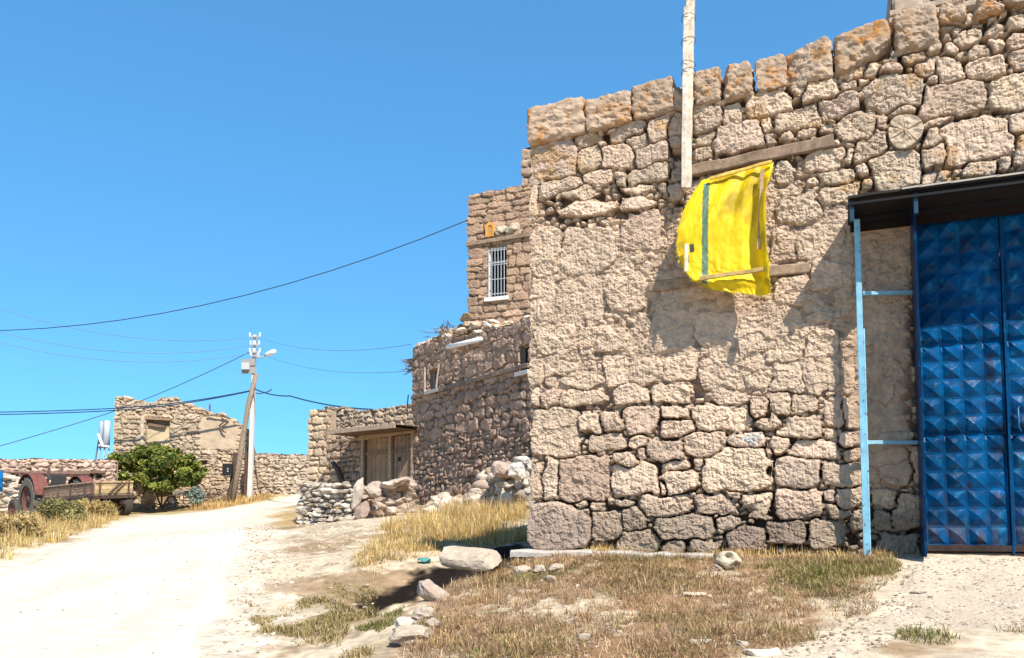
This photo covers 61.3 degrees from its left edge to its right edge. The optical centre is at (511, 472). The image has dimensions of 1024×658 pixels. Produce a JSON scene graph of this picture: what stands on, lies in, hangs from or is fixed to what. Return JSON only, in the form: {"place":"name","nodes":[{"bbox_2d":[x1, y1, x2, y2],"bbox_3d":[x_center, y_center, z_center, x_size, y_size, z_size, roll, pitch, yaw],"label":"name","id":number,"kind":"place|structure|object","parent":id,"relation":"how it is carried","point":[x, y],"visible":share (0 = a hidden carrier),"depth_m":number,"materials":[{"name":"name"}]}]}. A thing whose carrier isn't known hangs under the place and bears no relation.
{"place":"outdoors","nodes":[
{"label":"outdoors","id":0,"kind":"place"},
{"bbox_2d":[0,505,119,559],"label":"verge grass","id":1,"kind":"structure","parent":0,"point":[91,521],"depth_m":16.11,"materials":[{"name":"plant"}]},
{"bbox_2d":[0,496,302,657],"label":"road","id":2,"kind":"structure","parent":0,"point":[145,625],"depth_m":9.95,"materials":[{"name":"soil"}]},
{"bbox_2d":[11,525,250,653],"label":"road pebbles","id":3,"kind":"object","parent":2,"relation":"on","point":[149,592],"visible":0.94,"depth_m":9.37,"materials":[{"name":"stone"}]},
{"bbox_2d":[186,490,274,509],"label":"verge grass","id":4,"kind":"structure","parent":0,"point":[242,499],"depth_m":36.15,"materials":[{"name":"plant"}]},
{"bbox_2d":[350,497,527,583],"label":"golden grass","id":5,"kind":"structure","parent":0,"point":[425,541],"depth_m":12.91,"materials":[{"name":"plant"}]},
{"bbox_2d":[0,0,887,459],"label":"sky","id":6,"kind":"structure","parent":0,"point":[157,156],"materials":[{"name":"blue"}]},
{"bbox_2d":[0,494,1023,657],"bbox_3d":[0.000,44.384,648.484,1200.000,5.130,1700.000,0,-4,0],"label":"ground","id":7,"kind":"structure","parent":0,"point":[396,583],"depth_m":7.55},
{"bbox_2d":[0,492,7,516],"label":"stone stack","id":8,"kind":"object","parent":7,"relation":"on","point":[3,506],"visible":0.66,"depth_m":24.02,"materials":[{"name":"beige stone"}]},
{"bbox_2d":[0,471,2,491],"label":"plastic barrel","id":9,"kind":"object","parent":8,"relation":"on","point":[1,480],"visible":0.98,"depth_m":24.03,"materials":[{"name":"paint"}]},
{"bbox_2d":[0,473,20,516],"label":"dry stone wall","id":10,"kind":"structure","parent":7,"relation":"on","point":[11,491],"depth_m":28.60,"materials":[{"name":"beige stone"}]},
{"bbox_2d":[0,511,46,535],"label":"weed bush","id":11,"kind":"object","parent":7,"relation":"on","point":[26,521],"visible":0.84,"depth_m":15.29,"materials":[{"name":"plant"}]},
{"bbox_2d":[3,472,89,477],"bbox_3d":[-17.147,0.800,31.022,3.888,1.731,0.096,0,-4,0],"label":"rail frame","id":12,"kind":"object","parent":7,"relation":"on","point":[51,473],"visible":0.44,"depth_m":31.04,"materials":[{"name":"metal"}]},
{"bbox_2d":[8,465,93,518],"bbox_3d":[-14.854,0.662,27.638,3.008,1.892,1.850,-4,-5,41],"label":"farm tractor","id":13,"kind":"object","parent":7,"relation":"on","point":[30,495],"visible":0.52,"depth_m":26.72,"materials":[{"name":"metal"}]},
{"bbox_2d":[0,458,117,508],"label":"stone wall","id":14,"kind":"structure","parent":7,"relation":"on","point":[101,470],"depth_m":34.38,"materials":[{"name":"beige stone"}]},
{"bbox_2d":[36,488,86,524],"bbox_3d":[-9.967,0.795,19.177,1.023,0.908,0.959,1,-4,-11],"label":"weed bush","id":15,"kind":"object","parent":7,"relation":"on","point":[52,507],"visible":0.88,"depth_m":18.99,"materials":[{"name":"plant"}]},
{"bbox_2d":[43,480,133,515],"bbox_3d":[-12.982,0.838,25.971,3.772,1.164,1.258,-3,-5,35],"label":"farm trailer","id":16,"kind":"object","parent":7,"relation":"on","point":[119,494],"visible":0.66,"depth_m":25.16,"materials":[{"name":"brown wood"}]},
{"bbox_2d":[63,497,116,516],"bbox_3d":[-10.624,0.897,21.664,1.296,0.595,0.829,-1,-4,11],"label":"weed bush","id":17,"kind":"object","parent":7,"relation":"on","point":[104,507],"visible":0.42,"depth_m":21.63,"materials":[{"name":"plant"}]},
{"bbox_2d":[95,420,110,458],"bbox_3d":[-17.134,-1.351,36.176,0.520,1.704,1.028,2,-5,-32],"label":"water tank stand","id":18,"kind":"object","parent":7,"relation":"on","point":[104,438],"visible":0.95,"depth_m":36.10,"materials":[{"name":"paint"}]},
{"bbox_2d":[128,477,155,504],"bbox_3d":[-16.000,0.784,37.361,1.020,1.164,0.951,0,-4,0],"label":"woodpile","id":19,"kind":"object","parent":7,"relation":"on","point":[140,496],"visible":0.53,"depth_m":36.98,"materials":[{"name":"brown wood"}]},
{"bbox_2d":[105,442,207,508],"bbox_3d":[-15.024,0.048,36.055,4.769,2.887,2.025,0,-4,0],"label":"tree","id":20,"kind":"object","parent":7,"relation":"on","point":[155,459],"visible":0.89,"depth_m":35.69,"materials":[{"name":"green plant"}]},
{"bbox_2d":[167,490,190,504],"bbox_3d":[-13.852,1.025,36.041,1.085,0.589,0.550,0,-4,0],"label":"wheelbarrow","id":21,"kind":"object","parent":7,"relation":"on","point":[171,499],"visible":1,"depth_m":35.98,"materials":[{"name":"metal"}]},
{"bbox_2d":[113,396,259,510],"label":"ruined house","id":22,"kind":"structure","parent":7,"relation":"on","point":[210,439],"depth_m":38.23,"materials":[{"name":"beige stone"}]},
{"bbox_2d":[222,464,232,475],"bbox_3d":[-12.028,-0.145,36.534,0.405,0.500,0.230,0,-4,0],"label":"meter box","id":23,"kind":"object","parent":22,"relation":"attached to","point":[227,469],"visible":1,"depth_m":36.45,"materials":[{"name":"paint"}]},
{"bbox_2d":[185,486,206,504],"bbox_3d":[-13.170,0.931,35.929,0.934,0.836,0.540,0,-4,0],"label":"pale shrub","id":24,"kind":"object","parent":7,"relation":"on","point":[198,493],"visible":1,"depth_m":35.83,"materials":[{"name":"green plant"}]},
{"bbox_2d":[196,485,227,503],"bbox_3d":[-12.772,0.920,36.625,2.020,0.849,0.410,0,-4,0],"label":"brush pile","id":25,"kind":"object","parent":7,"relation":"on","point":[216,493],"visible":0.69,"depth_m":36.60,"materials":[{"name":"brown wood"}]},
{"bbox_2d":[227,452,237,500],"bbox_3d":[-11.889,0.153,36.783,0.236,2.081,0.453,-3,-5,33],"label":"dark stake","id":26,"kind":"object","parent":7,"relation":"on","point":[234,458],"visible":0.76,"depth_m":36.70,"materials":[{"name":"brown wood"}]},
{"bbox_2d":[230,373,258,500],"bbox_3d":[-11.448,-1.562,36.855,0.305,5.572,1.178,-4,-5,43],"label":"brace pole","id":27,"kind":"object","parent":7,"relation":"on","point":[241,446],"visible":0.94,"depth_m":36.76,"materials":[{"name":"brown wood"}]},
{"bbox_2d":[0,390,248,412],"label":"overhead cable","id":28,"kind":"object","parent":27,"relation":"attached to","point":[122,407],"visible":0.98,"depth_m":37.27,"materials":[{"name":"black rubber"}]},
{"bbox_2d":[0,391,248,414],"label":"overhead cable","id":29,"kind":"object","parent":27,"relation":"attached to","point":[124,409],"visible":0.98,"depth_m":37.27,"materials":[{"name":"black rubber"}]},
{"bbox_2d":[255,388,370,409],"bbox_3d":[-7.995,-2.915,33.369,0.161,2.084,10.070,3,-5,-39],"label":"overhead cable","id":30,"kind":"object","parent":27,"relation":"attached to","point":[310,401],"visible":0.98,"depth_m":33.03,"materials":[{"name":"black rubber"}]},
{"bbox_2d":[206,524,283,655],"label":"road edge pebbles","id":31,"kind":"object","parent":7,"relation":"on","point":[253,623],"visible":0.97,"depth_m":11.10,"materials":[{"name":"stone"}]},
{"bbox_2d":[244,452,247,493],"bbox_3d":[-11.497,-0.015,37.341,0.147,1.802,0.151,0,-4,0],"label":"dark stake","id":32,"kind":"object","parent":7,"relation":"on","point":[245,471],"visible":1,"depth_m":37.29,"materials":[{"name":"brown wood"}]},
{"bbox_2d":[241,333,276,497],"bbox_3d":[-10.887,-2.531,37.195,1.760,7.223,0.497,-1,-4,19],"label":"utility pole","id":33,"kind":"object","parent":7,"relation":"on","point":[248,366],"visible":0.99,"depth_m":37.37,"materials":[{"name":"concrete"}]},
{"bbox_2d":[0,352,248,445],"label":"overhead cable","id":34,"kind":"object","parent":33,"relation":"attached to","point":[123,407],"visible":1,"depth_m":36.39,"materials":[{"name":"black rubber"}]},
{"bbox_2d":[0,309,248,340],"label":"overhead cable","id":35,"kind":"object","parent":33,"relation":"attached to","point":[126,336],"visible":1,"depth_m":35.21,"materials":[{"name":"black rubber"}]},
{"bbox_2d":[0,342,248,361],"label":"overhead cable","id":36,"kind":"object","parent":33,"relation":"attached to","point":[122,361],"visible":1,"depth_m":34.79,"materials":[{"name":"black rubber"}]},
{"bbox_2d":[0,332,248,352],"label":"overhead cable","id":37,"kind":"object","parent":33,"relation":"attached to","point":[117,351],"visible":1,"depth_m":34.62,"materials":[{"name":"black rubber"}]},
{"bbox_2d":[260,353,410,372],"bbox_3d":[-6.938,-4.097,31.383,0.017,3.079,14.556,3,-5,-34],"label":"overhead cable","id":38,"kind":"object","parent":33,"relation":"attached to","point":[335,371],"visible":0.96,"depth_m":30.01,"materials":[{"name":"black rubber"}]},
{"bbox_2d":[261,338,411,350],"bbox_3d":[-6.948,-4.827,31.434,0.017,2.973,14.560,3,-5,-34],"label":"overhead cable","id":39,"kind":"object","parent":33,"relation":"attached to","point":[344,350],"visible":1,"depth_m":29.46,"materials":[{"name":"black rubber"}]},
{"bbox_2d":[257,453,309,494],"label":"boundary wall","id":40,"kind":"structure","parent":7,"relation":"on","point":[283,474],"depth_m":38.42,"materials":[{"name":"beige stone"}]},
{"bbox_2d":[243,579,380,657],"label":"growth","id":41,"kind":"object","parent":7,"relation":"on","point":[333,617],"visible":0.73,"depth_m":7.60,"materials":[{"name":"plant"}]},
{"bbox_2d":[248,522,377,653],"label":"pebbles","id":42,"kind":"object","parent":7,"relation":"on","point":[304,577],"visible":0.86,"depth_m":12.92,"materials":[{"name":"stone"}]},
{"bbox_2d":[307,409,335,501],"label":"stone pier","id":43,"kind":"structure","parent":7,"relation":"on","point":[320,422],"depth_m":28.82,"materials":[{"name":"beige stone"}]},
{"bbox_2d":[295,481,354,524],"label":"dry stone wall","id":44,"kind":"structure","parent":7,"relation":"on","point":[320,511],"depth_m":21.49,"materials":[{"name":"grey stone"}]},
{"bbox_2d":[331,460,345,493],"bbox_3d":[-5.385,0.136,26.921,0.234,1.117,0.936,4,-5,-43],"label":"dark log","id":45,"kind":"object","parent":7,"relation":"on","point":[339,473],"visible":0.6,"depth_m":26.85,"materials":[{"name":"grey wood"}]},
{"bbox_2d":[354,501,369,519],"bbox_3d":[-3.636,0.918,20.954,0.338,0.511,0.322,3,-5,-35],"label":"boulder","id":46,"kind":"object","parent":7,"relation":"on","point":[362,510],"visible":0.91,"depth_m":20.87,"materials":[{"name":"stone"}]},
{"bbox_2d":[351,477,363,508],"bbox_3d":[-3.751,0.498,21.012,0.285,0.787,0.272,-3,-5,41],"label":"standing stone","id":47,"kind":"object","parent":46,"relation":"on","point":[358,491],"visible":1,"depth_m":20.93,"materials":[{"name":"beige stone"}]},
{"bbox_2d":[324,403,413,438],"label":"yard wall","id":48,"kind":"structure","parent":7,"relation":"on","point":[349,418],"depth_m":29.50,"materials":[{"name":"beige stone"}]},
{"bbox_2d":[335,406,355,412],"bbox_3d":[-5.654,-2.016,30.232,1.696,0.695,0.332,-2,-4,21],"label":"bent branch","id":49,"kind":"object","parent":48,"relation":"on","point":[339,408],"visible":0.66,"depth_m":30.40,"materials":[{"name":"brown wood"}]},
{"bbox_2d":[324,423,418,503],"bbox_3d":[-3.760,0.353,26.832,4.578,3.638,3.630,-3,-5,41],"label":"plank door shed","id":50,"kind":"structure","parent":7,"relation":"on","point":[380,453],"depth_m":26.20,"materials":[{"name":"grey wood"}]},
{"bbox_2d":[366,437,388,484],"bbox_3d":[-4.055,0.332,26.135,1.113,2.786,0.084,-3,-5,41],"label":"door","id":51,"kind":"structure","parent":50,"relation":"in","point":[377,449],"depth_m":26.22,"materials":[{"name":"brown wood"}]},
{"bbox_2d":[393,435,410,478],"bbox_3d":[-3.203,0.282,25.410,0.870,2.787,0.064,-3,-5,41],"label":"door","id":52,"kind":"structure","parent":50,"relation":"in","point":[402,444],"depth_m":25.49,"materials":[{"name":"brown wood"}]},
{"bbox_2d":[353,605,404,632],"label":"green grass","id":53,"kind":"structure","parent":7,"relation":"on","point":[380,624],"depth_m":7.24,"materials":[{"name":"plant"}]},
{"bbox_2d":[352,476,417,519],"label":"dry stone wall","id":54,"kind":"structure","parent":7,"relation":"on","point":[387,501],"depth_m":22.13,"materials":[{"name":"beige stone"}]},
{"bbox_2d":[364,485,380,497],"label":"boulder","id":55,"kind":"object","parent":54,"relation":"on","point":[371,491],"visible":0.98,"depth_m":21.09,"materials":[{"name":"stone"}]},
{"bbox_2d":[380,482,397,488],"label":"flat stone","id":56,"kind":"object","parent":54,"relation":"on","point":[388,485],"visible":0.98,"depth_m":21.82,"materials":[{"name":"beige stone"}]},
{"bbox_2d":[388,478,409,486],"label":"boulder","id":57,"kind":"object","parent":54,"relation":"on","point":[400,482],"visible":0.84,"depth_m":21.91,"materials":[{"name":"stone"}]},
{"bbox_2d":[394,616,415,626],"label":"boulder","id":58,"kind":"object","parent":7,"relation":"on","point":[401,620],"visible":0.48,"depth_m":6.89,"materials":[{"name":"stone"}]},
{"bbox_2d":[389,624,432,646],"bbox_3d":[-0.744,1.220,6.402,0.326,0.190,0.280,0,-4,0],"label":"boulder","id":59,"kind":"object","parent":7,"relation":"on","point":[401,634],"visible":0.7,"depth_m":6.32,"materials":[{"name":"stone"}]},
{"bbox_2d":[412,606,433,619],"bbox_3d":[-0.745,1.174,7.201,0.161,0.131,0.211,4,-5,-41],"label":"boulder","id":60,"kind":"object","parent":7,"relation":"on","point":[419,612],"visible":0.82,"depth_m":7.14,"materials":[{"name":"stone"}]},
{"bbox_2d":[418,557,430,562],"bbox_3d":[-1.104,1.095,10.886,0.160,0.073,0.100,0,-4,0],"label":"plastic scrap","id":61,"kind":"object","parent":7,"relation":"on","point":[423,560],"visible":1,"depth_m":10.90,"materials":[{"name":"plastic"}]},
{"bbox_2d":[417,579,450,601],"bbox_3d":[-0.695,1.096,7.900,0.326,0.251,0.306,1,-4,-16],"label":"boulder","id":62,"kind":"object","parent":7,"relation":"on","point":[428,589],"visible":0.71,"depth_m":7.79,"materials":[{"name":"stone"}]},
{"bbox_2d":[425,617,443,627],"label":"boulder","id":63,"kind":"object","parent":7,"relation":"on","point":[435,622],"visible":0.63,"depth_m":6.75,"materials":[{"name":"stone"}]},
{"bbox_2d":[421,492,462,513],"bbox_3d":[-1.458,0.734,20.127,1.245,0.603,0.690,-2,-4,24],"label":"stone heap","id":64,"kind":"object","parent":7,"relation":"on","point":[442,497],"visible":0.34,"depth_m":20.08,"materials":[{"name":"beige stone"}]},
{"bbox_2d":[375,485,532,542],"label":"golden grass","id":65,"kind":"structure","parent":7,"relation":"on","point":[480,518],"depth_m":15.56,"materials":[{"name":"plant"}]},
{"bbox_2d":[400,313,533,504],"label":"rubble house","id":66,"kind":"structure","parent":7,"relation":"on","point":[471,409],"depth_m":22.63,"materials":[{"name":"stone"}]},
{"bbox_2d":[425,370,438,394],"bbox_3d":[-2.053,-2.581,24.273,0.502,0.719,0.660,3,-5,-34],"label":"window","id":67,"kind":"structure","parent":66,"relation":"in","point":[434,389],"depth_m":24.43,"materials":[{"name":"paint"}]},
{"bbox_2d":[445,337,482,349],"bbox_3d":[-1.256,-3.376,22.471,0.122,0.189,1.577,3,-5,-37],"label":"drain pipe","id":68,"kind":"object","parent":66,"relation":"attached to","point":[465,342],"visible":1,"depth_m":22.36,"materials":[{"name":"white plastic"}]},
{"bbox_2d":[514,346,528,376],"bbox_3d":[0.390,-2.684,20.603,0.449,0.748,0.545,3,-5,-34],"label":"window","id":69,"kind":"structure","parent":66,"relation":"in","point":[525,371],"depth_m":20.70,"materials":[{"name":"paint"}]},
{"bbox_2d":[439,546,501,571],"bbox_3d":[-0.406,0.845,8.524,0.619,0.252,0.346,0,-4,0],"label":"stone slab","id":70,"kind":"object","parent":7,"relation":"on","point":[461,558],"depth_m":8.42,"materials":[{"name":"beige stone"}]},
{"bbox_2d":[404,554,550,653],"bbox_3d":[-0.228,1.090,7.291,1.274,0.751,3.001,0,-4,0],"label":"dry tuft","id":71,"kind":"object","parent":7,"relation":"on","point":[516,562],"visible":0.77,"depth_m":7.44,"materials":[{"name":"plant"}]},
{"bbox_2d":[462,460,534,508],"bbox_3d":[-0.108,0.266,18.882,2.131,1.226,1.099,-2,-4,25],"label":"stone heap","id":72,"kind":"object","parent":7,"relation":"on","point":[485,478],"visible":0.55,"depth_m":18.54,"materials":[{"name":"beige stone"}]},
{"bbox_2d":[490,461,507,477],"bbox_3d":[-0.252,-0.084,18.235,0.413,0.371,0.362,0,-4,0],"label":"boulder","id":73,"kind":"object","parent":72,"relation":"on","point":[498,469],"visible":0.93,"depth_m":18.10,"materials":[{"name":"stone"}]},
{"bbox_2d":[507,462,525,480],"bbox_3d":[0.107,-0.029,18.050,0.280,0.389,0.389,-3,-5,37],"label":"boulder","id":74,"kind":"object","parent":72,"relation":"on","point":[517,471],"visible":1,"depth_m":17.94,"materials":[{"name":"stone"}]},
{"bbox_2d":[514,456,529,464],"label":"flat stone","id":75,"kind":"object","parent":72,"relation":"on","point":[524,460],"visible":0.88,"depth_m":18.15,"materials":[{"name":"grey stone"}]},
{"bbox_2d":[466,184,532,334],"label":"tall house","id":76,"kind":"structure","parent":7,"relation":"on","point":[499,228],"depth_m":23.17,"materials":[{"name":"stone"}]},
{"bbox_2d":[0,220,467,330],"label":"overhead cable","id":77,"kind":"object","parent":76,"relation":"attached to","point":[246,294],"visible":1,"depth_m":24.73,"materials":[{"name":"black rubber"}]},
{"bbox_2d":[484,246,508,301],"bbox_3d":[-0.353,-5.339,23.231,0.694,1.505,0.408,-2,-4,21],"label":"window","id":78,"kind":"structure","parent":76,"relation":"in","point":[497,268],"depth_m":23.24,"materials":[{"name":"paint"}]},
{"bbox_2d":[521,147,532,185],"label":"chimney block","id":79,"kind":"structure","parent":76,"relation":"on","point":[526,164],"depth_m":25.15,"materials":[{"name":"beige stone"}]},
{"bbox_2d":[513,565,530,573],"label":"loose stone","id":80,"kind":"object","parent":7,"relation":"on","point":[523,568],"visible":0.81,"depth_m":8.25,"materials":[{"name":"beige stone"}]},
{"bbox_2d":[534,565,545,571],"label":"loose stone","id":81,"kind":"object","parent":7,"relation":"on","point":[537,568],"visible":0.92,"depth_m":8.18,"materials":[{"name":"beige stone"}]},
{"bbox_2d":[545,575,555,579],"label":"loose stone","id":82,"kind":"object","parent":7,"relation":"on","point":[547,576],"visible":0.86,"depth_m":7.81,"materials":[{"name":"beige stone"}]},
{"bbox_2d":[548,563,564,571],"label":"loose stone","id":83,"kind":"object","parent":7,"relation":"on","point":[554,567],"visible":0.88,"depth_m":8.12,"materials":[{"name":"beige stone"}]},
{"bbox_2d":[577,633,590,640],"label":"loose stone","id":84,"kind":"object","parent":7,"relation":"on","point":[584,636],"visible":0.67,"depth_m":5.74,"materials":[{"name":"beige stone"}]},
{"bbox_2d":[510,549,714,558],"bbox_3d":[1.015,0.977,8.849,2.100,0.385,0.373,-2,-4,21],"label":"concrete strip","id":85,"kind":"object","parent":7,"relation":"on","point":[525,552],"visible":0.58,"depth_m":8.85,"materials":[{"name":"grey concrete"}]},
{"bbox_2d":[404,553,880,657],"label":"pebbles","id":86,"kind":"object","parent":7,"relation":"on","point":[709,595],"visible":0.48,"depth_m":6.79,"materials":[{"name":"stone"}]},
{"bbox_2d":[389,539,914,657],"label":"dry grass","id":87,"kind":"structure","parent":7,"relation":"on","point":[640,574],"depth_m":6.54,"materials":[{"name":"plant"}]},
{"bbox_2d":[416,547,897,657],"bbox_3d":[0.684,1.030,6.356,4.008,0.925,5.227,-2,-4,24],"label":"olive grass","id":88,"kind":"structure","parent":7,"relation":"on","point":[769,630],"depth_m":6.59,"materials":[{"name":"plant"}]},
{"bbox_2d":[683,592,706,595],"bbox_3d":[1.461,0.971,6.913,0.185,0.039,0.121,0,-4,0],"label":"stone shard","id":89,"kind":"object","parent":7,"relation":"on","point":[691,593],"visible":0.83,"depth_m":6.88,"materials":[{"name":"beige stone"}]},
{"bbox_2d":[689,639,710,643],"bbox_3d":[1.181,1.055,5.404,0.157,0.033,0.074,0,-4,0],"label":"stone shard","id":90,"kind":"object","parent":7,"relation":"on","point":[692,640],"visible":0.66,"depth_m":5.40,"materials":[{"name":"beige stone"}]},
{"bbox_2d":[710,564,723,570],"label":"loose stone","id":91,"kind":"object","parent":7,"relation":"on","point":[718,567],"visible":0.98,"depth_m":7.77,"materials":[{"name":"beige stone"}]},
{"bbox_2d":[715,551,741,569],"bbox_3d":[1.960,0.794,7.827,0.239,0.177,0.171,0,-4,0],"label":"rock","id":92,"kind":"object","parent":7,"relation":"on","point":[727,560],"visible":0.95,"depth_m":7.77,"materials":[{"name":"stone"}]},
{"bbox_2d":[734,639,747,647],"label":"loose stone","id":93,"kind":"object","parent":7,"relation":"on","point":[742,643],"visible":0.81,"depth_m":5.26,"materials":[{"name":"beige stone"}]},
{"bbox_2d":[584,542,919,560],"bbox_3d":[2.166,0.758,8.364,3.250,0.205,0.594,-2,-4,23],"label":"dry tuft","id":94,"kind":"object","parent":7,"relation":"on","point":[741,552],"visible":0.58,"depth_m":8.31,"materials":[{"name":"plant"}]},
{"bbox_2d":[743,647,781,656],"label":"stone shard","id":95,"kind":"object","parent":7,"relation":"on","point":[763,652],"visible":0.93,"depth_m":5.03,"materials":[{"name":"white stone"}]},
{"bbox_2d":[527,0,1023,557],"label":"stone house","id":96,"kind":"structure","parent":7,"relation":"on","point":[853,380],"depth_m":8.51,"materials":[{"name":"beige stone"}]},
{"bbox_2d":[681,0,695,189],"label":"wooden mast","id":97,"kind":"object","parent":96,"relation":"attached to","point":[688,21],"visible":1,"depth_m":8.91,"materials":[{"name":"grey wood"}]},
{"bbox_2d":[675,160,773,296],"bbox_3d":[2.098,-2.370,8.556,0.968,1.383,0.242,-2,-4,23],"label":"sack cloth","id":98,"kind":"object","parent":96,"relation":"attached to","point":[721,245],"visible":1,"depth_m":8.56,"materials":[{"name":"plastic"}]},
{"bbox_2d":[755,554,904,609],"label":"green grass","id":99,"kind":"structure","parent":7,"relation":"on","point":[819,570],"depth_m":7.35,"materials":[{"name":"plant"}]},
{"bbox_2d":[771,557,1023,657],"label":"gravel path","id":100,"kind":"structure","parent":0,"point":[931,587],"depth_m":6.40,"materials":[{"name":"beige gravel"}]},
{"bbox_2d":[910,591,926,593],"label":"loose stone","id":101,"kind":"object","parent":100,"relation":"on","point":[924,592],"visible":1,"depth_m":6.62,"materials":[{"name":"beige stone"}]},
{"bbox_2d":[894,623,1023,644],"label":"green grass","id":102,"kind":"structure","parent":100,"relation":"on","point":[930,634],"depth_m":5.30,"materials":[{"name":"plant"}]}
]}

